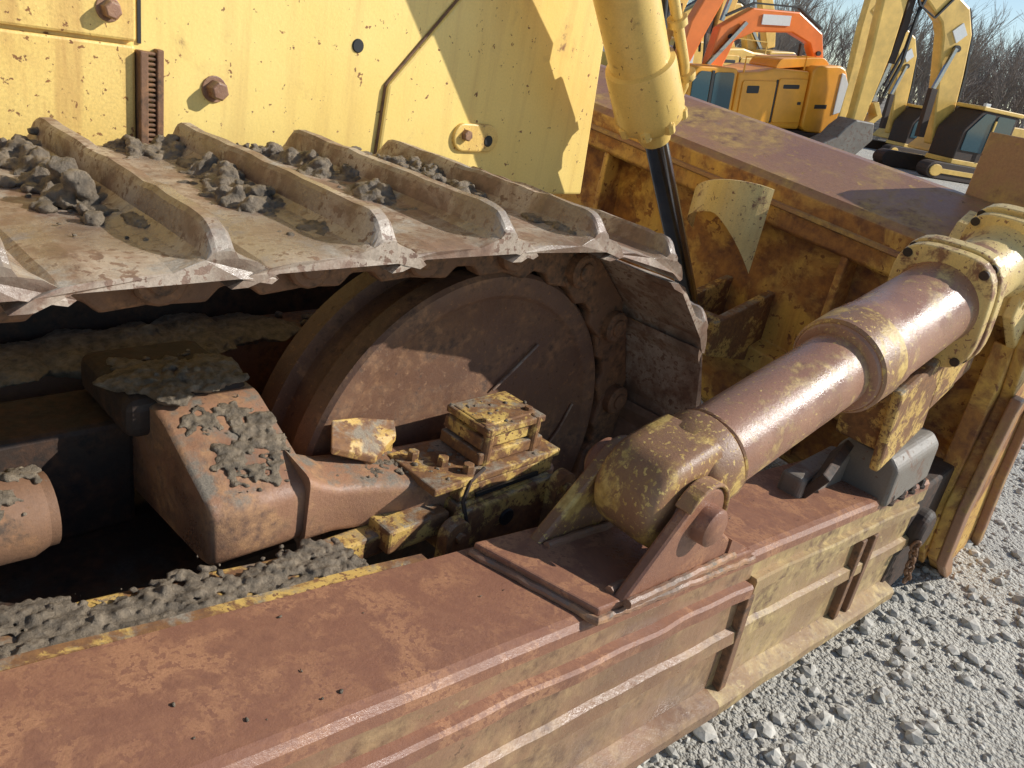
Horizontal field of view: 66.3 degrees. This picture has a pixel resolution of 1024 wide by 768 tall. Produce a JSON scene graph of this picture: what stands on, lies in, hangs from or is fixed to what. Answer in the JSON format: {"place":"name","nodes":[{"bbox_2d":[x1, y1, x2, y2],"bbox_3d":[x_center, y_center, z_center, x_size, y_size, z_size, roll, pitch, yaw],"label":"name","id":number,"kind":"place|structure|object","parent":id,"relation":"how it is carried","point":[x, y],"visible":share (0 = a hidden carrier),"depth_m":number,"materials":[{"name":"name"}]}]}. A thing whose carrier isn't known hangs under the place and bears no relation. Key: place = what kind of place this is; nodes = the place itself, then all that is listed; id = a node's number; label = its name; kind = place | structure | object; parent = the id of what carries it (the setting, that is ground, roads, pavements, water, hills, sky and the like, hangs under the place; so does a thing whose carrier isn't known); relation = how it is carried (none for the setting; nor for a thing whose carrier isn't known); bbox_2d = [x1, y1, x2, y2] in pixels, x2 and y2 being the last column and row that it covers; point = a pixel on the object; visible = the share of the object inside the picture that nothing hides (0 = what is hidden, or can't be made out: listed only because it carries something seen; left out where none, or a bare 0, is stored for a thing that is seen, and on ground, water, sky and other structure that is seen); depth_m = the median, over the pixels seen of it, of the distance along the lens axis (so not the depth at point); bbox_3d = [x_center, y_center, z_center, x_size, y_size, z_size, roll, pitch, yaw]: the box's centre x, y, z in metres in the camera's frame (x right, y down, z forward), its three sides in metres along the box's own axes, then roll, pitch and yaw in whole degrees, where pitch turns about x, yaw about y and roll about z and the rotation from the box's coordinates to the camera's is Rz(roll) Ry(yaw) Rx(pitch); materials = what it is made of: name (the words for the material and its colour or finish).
{"place":"outdoors","nodes":[
{"label":"outdoors","id":0,"kind":"place"},
{"bbox_2d":[603,45,1023,141],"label":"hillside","id":1,"kind":"structure","parent":0,"point":[876,125],"depth_m":83.50,"materials":[{"name":"brown plant"}]},
{"bbox_2d":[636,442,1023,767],"bbox_3d":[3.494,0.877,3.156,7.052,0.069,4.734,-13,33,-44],"label":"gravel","id":2,"kind":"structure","parent":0,"point":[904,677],"depth_m":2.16,"materials":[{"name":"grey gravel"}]},
{"bbox_2d":[642,147,1023,767],"bbox_3d":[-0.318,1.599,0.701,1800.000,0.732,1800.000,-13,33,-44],"label":"ground","id":3,"kind":"structure","parent":0,"point":[876,723],"depth_m":2.15,"materials":[{"name":"grey gravel"}]},
{"bbox_2d":[0,0,1023,767],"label":"bulldozer","id":4,"kind":"object","parent":3,"relation":"on","point":[422,382],"visible":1,"depth_m":1.38,"materials":[{"name":"yellow paint"}]},
{"bbox_2d":[600,0,737,65],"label":"yellow excavator","id":5,"kind":"object","parent":3,"relation":"on","point":[715,22],"visible":0.03,"depth_m":35.67,"materials":[{"name":"paint"}]},
{"bbox_2d":[669,0,794,64],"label":"yellow excavator","id":6,"kind":"object","parent":3,"relation":"on","point":[750,43],"visible":0.13,"depth_m":44.34,"materials":[{"name":"paint"}]},
{"bbox_2d":[723,55,738,64],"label":"side door","id":7,"kind":"structure","parent":6,"relation":"in","point":[730,57],"depth_m":43.36,"materials":[{"name":"yellow paint"}]},
{"bbox_2d":[740,58,750,62],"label":"side door front","id":8,"kind":"structure","parent":6,"relation":"in","point":[742,60],"depth_m":43.83,"materials":[{"name":"yellow paint"}]},
{"bbox_2d":[675,0,847,137],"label":"orange excavator","id":9,"kind":"object","parent":3,"relation":"on","point":[799,93],"visible":0.68,"depth_m":33.52,"materials":[{"name":"paint"}]},
{"bbox_2d":[710,72,734,108],"bbox_3d":[8.672,-11.892,32.520,1.199,2.010,0.040,-1,26,-26],"label":"cab door window","id":10,"kind":"structure","parent":9,"relation":"in","point":[723,82],"depth_m":32.35,"materials":[{"name":"blue glass"}]},
{"bbox_2d":[737,80,776,122],"bbox_3d":[10.377,-11.984,33.303,1.962,1.880,0.045,-1,26,-26],"label":"side door front","id":11,"kind":"structure","parent":9,"relation":"in","point":[758,106],"depth_m":33.26,"materials":[{"name":"orange paint"}]},
{"bbox_2d":[771,79,807,122],"bbox_3d":[12.026,-12.263,33.971,1.747,1.950,0.050,-1,26,-26],"label":"side door","id":12,"kind":"structure","parent":9,"relation":"in","point":[786,109],"depth_m":33.95,"materials":[{"name":"orange paint"}]},
{"bbox_2d":[685,0,1023,139],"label":"distant bare trees","id":13,"kind":"object","parent":3,"relation":"on","point":[1002,85],"visible":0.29,"depth_m":64.85,"materials":[{"name":"brown plant"}]},
{"bbox_2d":[837,0,927,154],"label":"yellow excavator","id":14,"kind":"object","parent":3,"relation":"on","point":[898,123],"visible":0.33,"depth_m":48.23,"materials":[{"name":"paint"}]},
{"bbox_2d":[810,0,1023,183],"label":"yellow excavator","id":15,"kind":"object","parent":3,"relation":"on","point":[951,138],"visible":0.85,"depth_m":33.76,"materials":[{"name":"paint"}]},
{"bbox_2d":[994,117,1014,134],"bbox_3d":[21.561,-10.903,34.646,1.076,1.620,0.040,1,25,-23],"label":"cab door window","id":16,"kind":"structure","parent":15,"relation":"in","point":[1004,125],"depth_m":34.43,"materials":[{"name":"grey glass"}]},
{"bbox_2d":[687,0,1023,123],"label":"sky","id":17,"kind":"structure","parent":0,"point":[1017,5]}
]}

